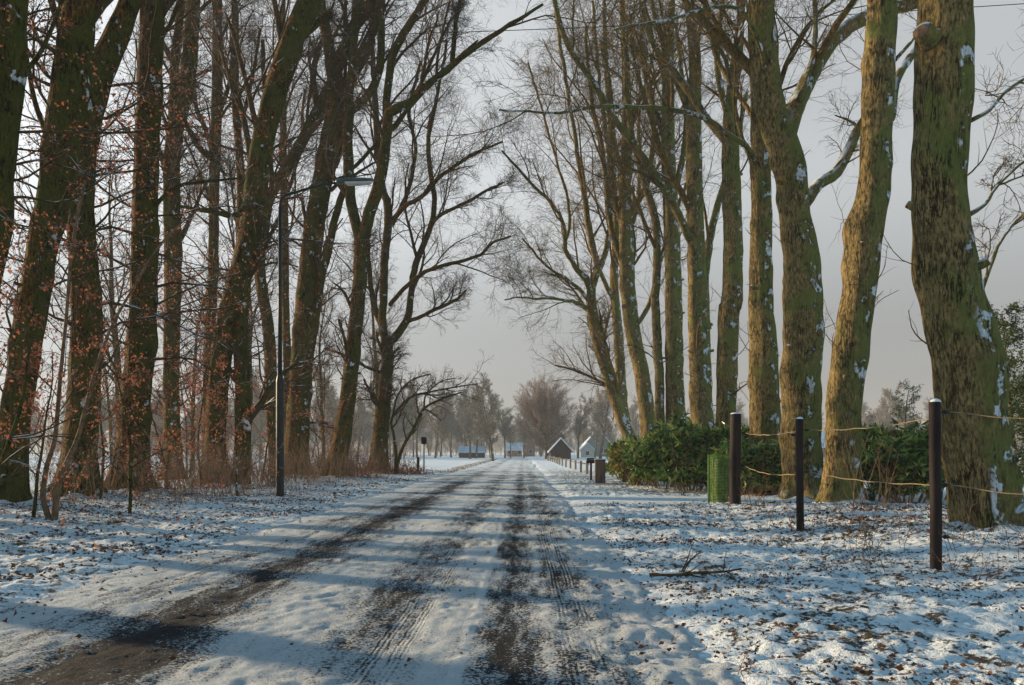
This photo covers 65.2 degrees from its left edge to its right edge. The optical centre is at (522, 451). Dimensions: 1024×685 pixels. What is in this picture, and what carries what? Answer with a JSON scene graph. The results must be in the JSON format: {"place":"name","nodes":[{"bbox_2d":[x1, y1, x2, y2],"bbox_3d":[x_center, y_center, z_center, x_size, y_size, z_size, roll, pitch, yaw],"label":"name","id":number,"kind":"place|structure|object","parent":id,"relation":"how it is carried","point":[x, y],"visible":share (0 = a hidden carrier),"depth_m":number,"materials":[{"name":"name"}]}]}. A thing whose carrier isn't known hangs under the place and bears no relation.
{"place":"outdoors","nodes":[
{"label":"outdoors","id":0,"kind":"place"},
{"bbox_2d":[0,454,742,684],"bbox_3d":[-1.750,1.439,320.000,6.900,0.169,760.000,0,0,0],"label":"road","id":1,"kind":"structure","parent":0,"point":[318,595],"depth_m":7.10,"materials":[{"name":"white snow"}]},
{"bbox_2d":[0,453,1023,684],"bbox_3d":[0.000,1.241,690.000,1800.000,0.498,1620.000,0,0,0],"label":"ground","id":2,"kind":"structure","parent":0,"point":[992,632],"depth_m":9.76,"materials":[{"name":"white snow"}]},
{"bbox_2d":[0,339,96,517],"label":"beech sapling","id":3,"kind":"object","parent":2,"relation":"on","point":[37,477],"visible":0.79,"depth_m":15.65,"materials":[{"name":"brown plant"}]},
{"bbox_2d":[0,224,135,492],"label":"beech sapling","id":4,"kind":"object","parent":2,"relation":"on","point":[10,437],"visible":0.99,"depth_m":13.48,"materials":[{"name":"brown plant"}]},
{"bbox_2d":[16,104,163,426],"bbox_3d":[-31.361,-11.876,59.145,8.459,27.101,8.933,0,0,-11],"label":"oak tree","id":5,"kind":"object","parent":2,"relation":"on","point":[111,287],"visible":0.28,"depth_m":59.42,"materials":[{"name":"brown plant"}]},
{"bbox_2d":[31,272,181,457],"bbox_3d":[-15.710,-2.792,30.640,4.142,8.467,5.935,0,0,20],"label":"beech sapling","id":6,"kind":"object","parent":2,"relation":"on","point":[124,335],"visible":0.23,"depth_m":30.82,"materials":[{"name":"brown plant"}]},
{"bbox_2d":[61,285,154,462],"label":"oak tree","id":7,"kind":"object","parent":2,"relation":"on","point":[110,426],"visible":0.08,"depth_m":73.58,"materials":[{"name":"brown plant"}]},
{"bbox_2d":[45,309,175,498],"bbox_3d":[-10.524,-1.245,20.948,3.378,5.184,3.449,0,0,20],"label":"beech sapling","id":8,"kind":"object","parent":2,"relation":"on","point":[104,459],"visible":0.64,"depth_m":21.03,"materials":[{"name":"brown plant"}]},
{"bbox_2d":[0,109,238,519],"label":"forked sapling","id":9,"kind":"object","parent":2,"relation":"on","point":[54,514],"visible":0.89,"depth_m":15.79,"materials":[{"name":"brown plant"}]},
{"bbox_2d":[2,0,243,496],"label":"oak tree","id":10,"kind":"object","parent":2,"relation":"on","point":[111,51],"visible":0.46,"depth_m":21.77,"materials":[{"name":"brown plant"}]},
{"bbox_2d":[0,0,254,502],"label":"oak tree","id":11,"kind":"object","parent":2,"relation":"on","point":[68,91],"visible":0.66,"depth_m":18.50,"materials":[{"name":"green plant"}]},
{"bbox_2d":[75,336,196,512],"bbox_3d":[-8.224,-0.435,16.471,2.063,3.683,2.463,0,0,0],"label":"beech sapling","id":12,"kind":"object","parent":2,"relation":"on","point":[129,432],"visible":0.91,"depth_m":16.67,"materials":[{"name":"brown plant"}]},
{"bbox_2d":[0,0,285,288],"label":"oak tree","id":13,"kind":"object","parent":2,"relation":"on","point":[15,68],"visible":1,"depth_m":14.70,"materials":[{"name":"brown plant"}]},
{"bbox_2d":[4,0,291,491],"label":"oak tree","id":14,"kind":"object","parent":2,"relation":"on","point":[152,15],"visible":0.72,"depth_m":24.01,"materials":[{"name":"brown plant"}]},
{"bbox_2d":[100,349,217,488],"bbox_3d":[-11.716,-1.084,26.461,2.522,4.768,4.251,0,0,45],"label":"beech sapling","id":15,"kind":"object","parent":2,"relation":"on","point":[171,412],"visible":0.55,"depth_m":26.52,"materials":[{"name":"brown plant"}]},
{"bbox_2d":[98,0,272,480],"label":"oak tree","id":16,"kind":"object","parent":2,"relation":"on","point":[171,377],"visible":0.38,"depth_m":37.75,"materials":[{"name":"brown plant"}]},
{"bbox_2d":[95,3,1023,39],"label":"overhead cable","id":17,"kind":"object","parent":16,"relation":"attached to","point":[537,29],"visible":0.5,"depth_m":36.95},
{"bbox_2d":[151,225,230,468],"bbox_3d":[-24.584,-7.850,58.301,8.130,19.091,6.670,0,0,-30],"label":"oak tree","id":18,"kind":"object","parent":2,"relation":"on","point":[193,399],"visible":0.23,"depth_m":58.69,"materials":[{"name":"brown plant"}]},
{"bbox_2d":[181,407,201,454],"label":"bare tree","id":19,"kind":"object","parent":2,"relation":"on","point":[182,431],"visible":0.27,"depth_m":194.19,"materials":[{"name":"brown plant"}]},
{"bbox_2d":[150,318,234,468],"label":"beech sapling","id":20,"kind":"object","parent":2,"relation":"on","point":[186,399],"visible":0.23,"depth_m":39.96,"materials":[{"name":"brown plant"}]},
{"bbox_2d":[114,0,309,470],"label":"oak tree","id":21,"kind":"object","parent":2,"relation":"on","point":[212,241],"visible":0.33,"depth_m":44.82,"materials":[{"name":"brown plant"}]},
{"bbox_2d":[0,456,433,553],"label":"russet leaf drifts","id":22,"kind":"object","parent":2,"relation":"on","point":[410,471],"visible":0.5,"depth_m":27.86,"materials":[{"name":"brown plant"}]},
{"bbox_2d":[169,314,265,487],"bbox_3d":[-10.665,-1.627,27.788,3.078,5.993,4.403,0,0,-36],"label":"beech sapling","id":23,"kind":"object","parent":2,"relation":"on","point":[198,424],"visible":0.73,"depth_m":27.58,"materials":[{"name":"brown plant"}]},
{"bbox_2d":[191,354,287,495],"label":"beech sapling","id":24,"kind":"object","parent":2,"relation":"on","point":[235,431],"visible":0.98,"depth_m":24.00,"materials":[{"name":"brown plant"}]},
{"bbox_2d":[200,135,302,431],"bbox_3d":[-17.682,-9.720,51.987,6.494,22.850,8.754,0,0,-18],"label":"oak tree","id":25,"kind":"object","parent":2,"relation":"on","point":[250,346],"visible":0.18,"depth_m":51.16,"materials":[{"name":"brown plant"}]},
{"bbox_2d":[124,0,386,484],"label":"oak tree","id":26,"kind":"object","parent":2,"relation":"on","point":[303,22],"visible":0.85,"depth_m":30.71,"materials":[{"name":"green plant"}]},
{"bbox_2d":[251,402,259,451],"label":"bare tree","id":27,"kind":"object","parent":2,"relation":"on","point":[254,435],"visible":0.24,"depth_m":214.14,"materials":[{"name":"grey plant"}]},
{"bbox_2d":[252,365,266,457],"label":"bare tree","id":28,"kind":"object","parent":2,"relation":"on","point":[261,414],"visible":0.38,"depth_m":165.07,"materials":[{"name":"brown plant"}]},
{"bbox_2d":[159,0,369,472],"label":"oak tree","id":29,"kind":"object","parent":2,"relation":"on","point":[256,49],"visible":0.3,"depth_m":47.10,"materials":[{"name":"brown plant"}]},
{"bbox_2d":[229,331,329,481],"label":"beech sapling","id":30,"kind":"object","parent":2,"relation":"on","point":[300,414],"visible":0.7,"depth_m":32.50,"materials":[{"name":"brown plant"}]},
{"bbox_2d":[223,0,350,437],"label":"oak tree","id":31,"kind":"object","parent":2,"relation":"on","point":[285,325],"visible":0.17,"depth_m":54.80,"materials":[{"name":"brown plant"}]},
{"bbox_2d":[284,382,335,471],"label":"beech sapling","id":32,"kind":"object","parent":2,"relation":"on","point":[314,428],"visible":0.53,"depth_m":44.11,"materials":[{"name":"brown plant"}]},
{"bbox_2d":[310,396,330,456],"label":"bare tree","id":33,"kind":"object","parent":2,"relation":"on","point":[311,432],"visible":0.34,"depth_m":210.19,"materials":[{"name":"grey plant"}]},
{"bbox_2d":[222,0,427,469],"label":"oak tree","id":34,"kind":"object","parent":2,"relation":"on","point":[303,140],"visible":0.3,"depth_m":45.78,"materials":[{"name":"brown plant"}]},
{"bbox_2d":[276,177,373,495],"bbox_3d":[-6.152,-3.458,24.839,3.074,10.067,0.265,0,0,2],"label":"street lamp","id":35,"kind":"object","parent":2,"relation":"on","point":[354,181],"visible":0.94,"depth_m":24.82,"materials":[{"name":"grey metal"}]},
{"bbox_2d":[312,358,339,438],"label":"bare tree","id":36,"kind":"object","parent":2,"relation":"on","point":[331,396],"visible":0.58,"depth_m":161.08,"materials":[{"name":"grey plant"}]},
{"bbox_2d":[310,278,345,462],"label":"oak tree","id":37,"kind":"object","parent":2,"relation":"on","point":[320,375],"visible":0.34,"depth_m":66.79,"materials":[{"name":"brown plant"}]},
{"bbox_2d":[352,395,373,450],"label":"bare tree","id":38,"kind":"object","parent":2,"relation":"on","point":[362,420],"visible":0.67,"depth_m":202.42,"materials":[{"name":"grey plant"}]},
{"bbox_2d":[227,0,503,474],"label":"oak tree","id":39,"kind":"object","parent":2,"relation":"on","point":[315,215],"visible":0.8,"depth_m":41.54,"materials":[{"name":"brown plant"}]},
{"bbox_2d":[365,380,399,426],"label":"bare tree","id":40,"kind":"object","parent":2,"relation":"on","point":[372,413],"visible":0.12,"depth_m":177.57,"materials":[{"name":"grey plant"}]},
{"bbox_2d":[347,228,422,421],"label":"oak tree","id":41,"kind":"object","parent":2,"relation":"on","point":[372,353],"visible":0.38,"depth_m":77.47,"materials":[{"name":"brown plant"}]},
{"bbox_2d":[389,389,414,455],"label":"bare tree","id":42,"kind":"object","parent":2,"relation":"on","point":[398,432],"visible":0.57,"depth_m":177.49,"materials":[{"name":"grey plant"}]},
{"bbox_2d":[285,0,545,471],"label":"oak tree","id":43,"kind":"object","parent":2,"relation":"on","point":[382,401],"visible":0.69,"depth_m":50.44,"materials":[{"name":"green plant"}]},
{"bbox_2d":[402,374,431,457],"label":"bare tree","id":44,"kind":"object","parent":2,"relation":"on","point":[421,426],"visible":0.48,"depth_m":191.76,"materials":[{"name":"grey plant"}]},
{"bbox_2d":[415,405,435,455],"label":"bare tree","id":45,"kind":"object","parent":2,"relation":"on","point":[429,433],"visible":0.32,"depth_m":294.90,"materials":[{"name":"grey plant"}]},
{"bbox_2d":[416,382,459,457],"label":"bare tree","id":46,"kind":"object","parent":2,"relation":"on","point":[438,426],"visible":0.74,"depth_m":182.86,"materials":[{"name":"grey plant"}]},
{"bbox_2d":[388,349,493,473],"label":"crab tree","id":47,"kind":"object","parent":2,"relation":"on","point":[434,384],"visible":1,"depth_m":50.19,"materials":[{"name":"brown plant"}]},
{"bbox_2d":[290,0,619,475],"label":"oak tree","id":48,"kind":"object","parent":2,"relation":"on","point":[356,302],"visible":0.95,"depth_m":39.61,"materials":[{"name":"brown plant"}]},
{"bbox_2d":[448,398,476,445],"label":"bare tree","id":49,"kind":"object","parent":2,"relation":"on","point":[459,434],"visible":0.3,"depth_m":206.78,"materials":[{"name":"grey plant"}]},
{"bbox_2d":[450,384,477,458],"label":"bare tree","id":50,"kind":"object","parent":2,"relation":"on","point":[469,422],"visible":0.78,"depth_m":164.91,"materials":[{"name":"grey plant"}]},
{"bbox_2d":[458,446,485,457],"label":"house","id":51,"kind":"structure","parent":2,"relation":"on","point":[463,451],"depth_m":190.00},
{"bbox_2d":[461,385,487,457],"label":"bare tree","id":52,"kind":"object","parent":2,"relation":"on","point":[476,422],"visible":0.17,"depth_m":173.60,"materials":[{"name":"grey plant"}]},
{"bbox_2d":[462,373,515,460],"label":"bare tree","id":53,"kind":"object","parent":2,"relation":"on","point":[488,422],"visible":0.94,"depth_m":125.06,"materials":[{"name":"brown plant"}]},
{"bbox_2d":[489,399,512,457],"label":"bare tree","id":54,"kind":"object","parent":2,"relation":"on","point":[502,426],"visible":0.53,"depth_m":182.17,"materials":[{"name":"grey plant"}]},
{"bbox_2d":[504,410,517,457],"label":"bare tree","id":55,"kind":"object","parent":2,"relation":"on","point":[512,432],"visible":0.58,"depth_m":196.36,"materials":[{"name":"grey plant"}]},
{"bbox_2d":[0,470,1023,684],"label":"fallen leaves","id":56,"kind":"object","parent":2,"relation":"on","point":[833,679],"depth_m":11.26,"materials":[{"name":"brown plant"}]},
{"bbox_2d":[506,443,522,456],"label":"long shed","id":57,"kind":"structure","parent":2,"relation":"on","point":[517,450],"depth_m":240.00,"materials":[{"name":"grey brick"}]},
{"bbox_2d":[511,414,532,457],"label":"bare tree","id":58,"kind":"object","parent":2,"relation":"on","point":[525,440],"visible":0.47,"depth_m":191.07,"materials":[{"name":"grey plant"}]},
{"bbox_2d":[29,425,1023,572],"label":"undergrowth","id":59,"kind":"object","parent":2,"relation":"on","point":[211,472],"visible":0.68,"depth_m":23.99,"materials":[{"name":"brown plant"}]},
{"bbox_2d":[30,415,1023,455],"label":"distant wood","id":60,"kind":"object","parent":2,"relation":"on","point":[455,445],"visible":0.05,"depth_m":313.65,"materials":[{"name":"brown plant"}]},
{"bbox_2d":[526,438,535,456],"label":"farmhouse","id":61,"kind":"object","parent":2,"relation":"on","point":[530,449],"visible":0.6,"depth_m":245.00,"materials":[{"name":"brown brick"}]},
{"bbox_2d":[513,366,579,458],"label":"round tree","id":62,"kind":"object","parent":2,"relation":"on","point":[546,407],"visible":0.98,"depth_m":158.09,"materials":[{"name":"brown plant"}]},
{"bbox_2d":[547,438,573,458],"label":"barn","id":63,"kind":"structure","parent":2,"relation":"on","point":[561,448],"depth_m":152.00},
{"bbox_2d":[547,456,588,473],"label":"wooden fence","id":64,"kind":"object","parent":2,"relation":"on","point":[557,460],"visible":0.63,"depth_m":67.95,"materials":[{"name":"brown wood"}]},
{"bbox_2d":[461,0,685,439],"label":"beech tree","id":65,"kind":"object","parent":2,"relation":"on","point":[597,328],"visible":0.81,"depth_m":52.48,"materials":[{"name":"brown plant"}]},
{"bbox_2d":[569,393,597,457],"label":"bare tree","id":66,"kind":"object","parent":2,"relation":"on","point":[579,420],"visible":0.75,"depth_m":169.79,"materials":[{"name":"grey plant"}]},
{"bbox_2d":[579,442,594,456],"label":"shed","id":67,"kind":"structure","parent":2,"relation":"on","point":[587,449],"depth_m":205.00,"materials":[{"name":"white paint"}]},
{"bbox_2d":[582,409,607,457],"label":"bare tree","id":68,"kind":"object","parent":2,"relation":"on","point":[594,428],"visible":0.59,"depth_m":198.87,"materials":[{"name":"grey plant"}]},
{"bbox_2d":[574,369,618,458],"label":"bare tree","id":69,"kind":"object","parent":2,"relation":"on","point":[602,399],"visible":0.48,"depth_m":149.03,"materials":[{"name":"grey plant"}]},
{"bbox_2d":[594,459,605,483],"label":"wooden pillar","id":70,"kind":"structure","parent":2,"relation":"on","point":[600,470],"depth_m":35.30,"materials":[{"name":"brown wood"}]},
{"bbox_2d":[523,0,703,439],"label":"beech tree","id":71,"kind":"object","parent":2,"relation":"on","point":[614,283],"visible":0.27,"depth_m":57.63,"materials":[{"name":"brown plant"}]},
{"bbox_2d":[522,0,719,438],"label":"beech tree","id":72,"kind":"object","parent":2,"relation":"on","point":[624,247],"visible":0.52,"depth_m":47.77,"materials":[{"name":"brown plant"}]},
{"bbox_2d":[604,434,641,479],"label":"rhododendron shrub","id":73,"kind":"object","parent":2,"relation":"on","point":[611,447],"visible":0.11,"depth_m":39.66,"materials":[{"name":"green plant"}]},
{"bbox_2d":[606,439,653,485],"bbox_3d":[4.843,0.361,32.992,2.775,2.085,2.829,0,0,22],"label":"rhododendron shrub","id":74,"kind":"object","parent":2,"relation":"on","point":[618,465],"visible":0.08,"depth_m":32.57,"materials":[{"name":"green plant"}]},
{"bbox_2d":[629,396,639,438],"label":"bare tree","id":75,"kind":"object","parent":2,"relation":"on","point":[635,425],"visible":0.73,"depth_m":234.31,"materials":[{"name":"grey plant"}]},
{"bbox_2d":[386,0,911,490],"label":"beech tree","id":76,"kind":"object","parent":2,"relation":"on","point":[764,400],"visible":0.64,"depth_m":26.61,"materials":[{"name":"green plant"}]},
{"bbox_2d":[620,418,685,488],"bbox_3d":[5.250,0.042,29.918,3.433,2.683,3.808,0,0,0],"label":"rhododendron shrub","id":77,"kind":"object","parent":2,"relation":"on","point":[640,461],"visible":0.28,"depth_m":29.38,"materials":[{"name":"green plant"}]},
{"bbox_2d":[539,0,786,429],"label":"beech tree","id":78,"kind":"object","parent":2,"relation":"on","point":[699,256],"visible":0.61,"depth_m":36.64,"materials":[{"name":"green plant"}]},
{"bbox_2d":[580,0,748,429],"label":"beech tree","id":79,"kind":"object","parent":2,"relation":"on","point":[674,361],"visible":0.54,"depth_m":41.84,"materials":[{"name":"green plant"}]},
{"bbox_2d":[639,410,723,491],"bbox_3d":[5.822,-0.029,28.036,3.496,2.918,3.243,0,0,-14],"label":"rhododendron shrub","id":80,"kind":"object","parent":2,"relation":"on","point":[672,440],"visible":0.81,"depth_m":27.32,"materials":[{"name":"green plant"}]},
{"bbox_2d":[588,0,808,427],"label":"beech tree","id":81,"kind":"object","parent":2,"relation":"on","point":[730,307],"visible":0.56,"depth_m":31.75,"materials":[{"name":"brown plant"}]},
{"bbox_2d":[678,422,749,489],"bbox_3d":[6.983,0.147,28.422,3.421,2.604,3.435,0,0,0],"label":"rhododendron shrub","id":82,"kind":"object","parent":2,"relation":"on","point":[722,430],"visible":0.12,"depth_m":27.59,"materials":[{"name":"green plant"}]},
{"bbox_2d":[708,454,729,502],"bbox_3d":[5.241,0.747,21.312,0.567,1.374,0.584,0,0,27],"label":"guard","id":83,"kind":"object","parent":2,"relation":"on","point":[718,478],"visible":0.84,"depth_m":21.11,"materials":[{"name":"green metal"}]},
{"bbox_2d":[729,412,744,503],"bbox_3d":[5.493,0.313,20.613,0.343,2.663,0.297,0,0,-37],"label":"fence post","id":84,"kind":"object","parent":2,"relation":"on","point":[735,458],"visible":0.9,"depth_m":20.48,"materials":[{"name":"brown wood"}]},
{"bbox_2d":[558,0,916,498],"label":"beech tree","id":85,"kind":"object","parent":2,"relation":"on","point":[779,121],"visible":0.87,"depth_m":22.68,"materials":[{"name":"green plant"}]},
{"bbox_2d":[736,399,748,429],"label":"bare tree","id":86,"kind":"object","parent":2,"relation":"on","point":[738,408],"visible":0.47,"depth_m":261.97,"materials":[{"name":"grey plant"}]},
{"bbox_2d":[705,433,781,495],"bbox_3d":[7.261,0.402,25.326,2.910,2.036,2.824,0,0,0],"label":"rhododendron shrub","id":87,"kind":"object","parent":2,"relation":"on","point":[748,449],"visible":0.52,"depth_m":24.75,"materials":[{"name":"green plant"}]},
{"bbox_2d":[749,438,781,494],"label":"rhododendron shrub","id":88,"kind":"object","parent":2,"relation":"on","point":[774,447],"visible":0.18,"depth_m":24.95,"materials":[{"name":"green plant"}]},
{"bbox_2d":[791,417,808,531],"bbox_3d":[4.813,0.532,13.901,0.324,2.290,0.126,0,0,0],"label":"fence post","id":89,"kind":"object","parent":2,"relation":"on","point":[799,479],"visible":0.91,"depth_m":13.85,"materials":[{"name":"brown wood"}]},
{"bbox_2d":[811,397,900,510],"bbox_3d":[6.657,-0.001,16.247,2.426,2.538,0.975,0,0,-39],"label":"dry weed","id":90,"kind":"object","parent":2,"relation":"on","point":[853,491],"visible":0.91,"depth_m":16.33,"materials":[{"name":"brown plant"}]},
{"bbox_2d":[823,423,898,500],"bbox_3d":[10.078,0.288,23.082,2.854,2.309,2.833,0,0,0],"label":"rhododendron shrub","id":91,"kind":"object","parent":2,"relation":"on","point":[866,477],"visible":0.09,"depth_m":22.49,"materials":[{"name":"green plant"}]},
{"bbox_2d":[812,0,916,504],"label":"beech tree","id":92,"kind":"object","parent":2,"relation":"on","point":[860,262],"visible":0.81,"depth_m":18.09,"materials":[{"name":"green plant"}]},
{"bbox_2d":[845,519,893,555],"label":"dry weed","id":93,"kind":"object","parent":2,"relation":"on","point":[878,546],"visible":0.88,"depth_m":10.55,"materials":[{"name":"brown plant"}]},
{"bbox_2d":[862,407,878,426],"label":"bare tree","id":94,"kind":"object","parent":2,"relation":"on","point":[868,420],"visible":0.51,"depth_m":138.85,"materials":[{"name":"grey plant"}]},
{"bbox_2d":[862,393,907,431],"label":"bare tree","id":95,"kind":"object","parent":2,"relation":"on","point":[888,415],"visible":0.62,"depth_m":174.02,"materials":[{"name":"grey plant"}]},
{"bbox_2d":[872,426,898,508],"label":"dry weed","id":96,"kind":"object","parent":2,"relation":"on","point":[886,492],"visible":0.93,"depth_m":16.89,"materials":[{"name":"brown plant"}]},
{"bbox_2d":[881,384,925,429],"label":"bare tree","id":97,"kind":"object","parent":2,"relation":"on","point":[887,394],"visible":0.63,"depth_m":149.27,"materials":[{"name":"grey plant"}]},
{"bbox_2d":[861,418,945,502],"bbox_3d":[10.461,0.253,22.031,3.224,2.376,3.117,0,0,0],"label":"rhododendron shrub","id":98,"kind":"object","parent":2,"relation":"on","point":[912,461],"visible":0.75,"depth_m":21.35,"materials":[{"name":"green plant"}]},
{"bbox_2d":[886,378,925,431],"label":"holly tree","id":99,"kind":"object","parent":2,"relation":"on","point":[914,397],"visible":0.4,"depth_m":34.33,"materials":[{"name":"plant"}]},
{"bbox_2d":[929,398,949,569],"bbox_3d":[4.738,0.512,9.101,0.232,2.242,0.126,0,0,0],"label":"fence post","id":100,"kind":"object","parent":2,"relation":"on","point":[935,480],"visible":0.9,"depth_m":9.05,"materials":[{"name":"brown wood"}]},
{"bbox_2d":[867,0,1023,528],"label":"beech tree","id":101,"kind":"object","parent":2,"relation":"on","point":[968,356],"visible":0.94,"depth_m":12.69,"materials":[{"name":"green plant"}]},
{"bbox_2d":[947,549,1010,580],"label":"dry weed","id":102,"kind":"object","parent":2,"relation":"on","point":[998,573],"visible":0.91,"depth_m":8.19,"materials":[{"name":"brown plant"}]},
{"bbox_2d":[989,300,1023,471],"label":"holly tree","id":103,"kind":"object","parent":2,"relation":"on","point":[1011,331],"visible":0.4,"depth_m":17.90,"materials":[{"name":"green plant"}]},
{"bbox_2d":[1008,354,1023,493],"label":"holly tree","id":104,"kind":"object","parent":2,"relation":"on","point":[1018,430],"visible":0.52,"depth_m":16.10,"materials":[{"name":"green plant"}]},
{"bbox_2d":[0,0,1023,452],"label":"sky","id":105,"kind":"structure","parent":0,"point":[893,358],"materials":[{"name":"grey"}]},
{"bbox_2d":[579,427,611,456],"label":"house","id":106,"kind":"structure","parent":0,"point":[592,442],"depth_m":235.00,"materials":[{"name":"grey brick"}]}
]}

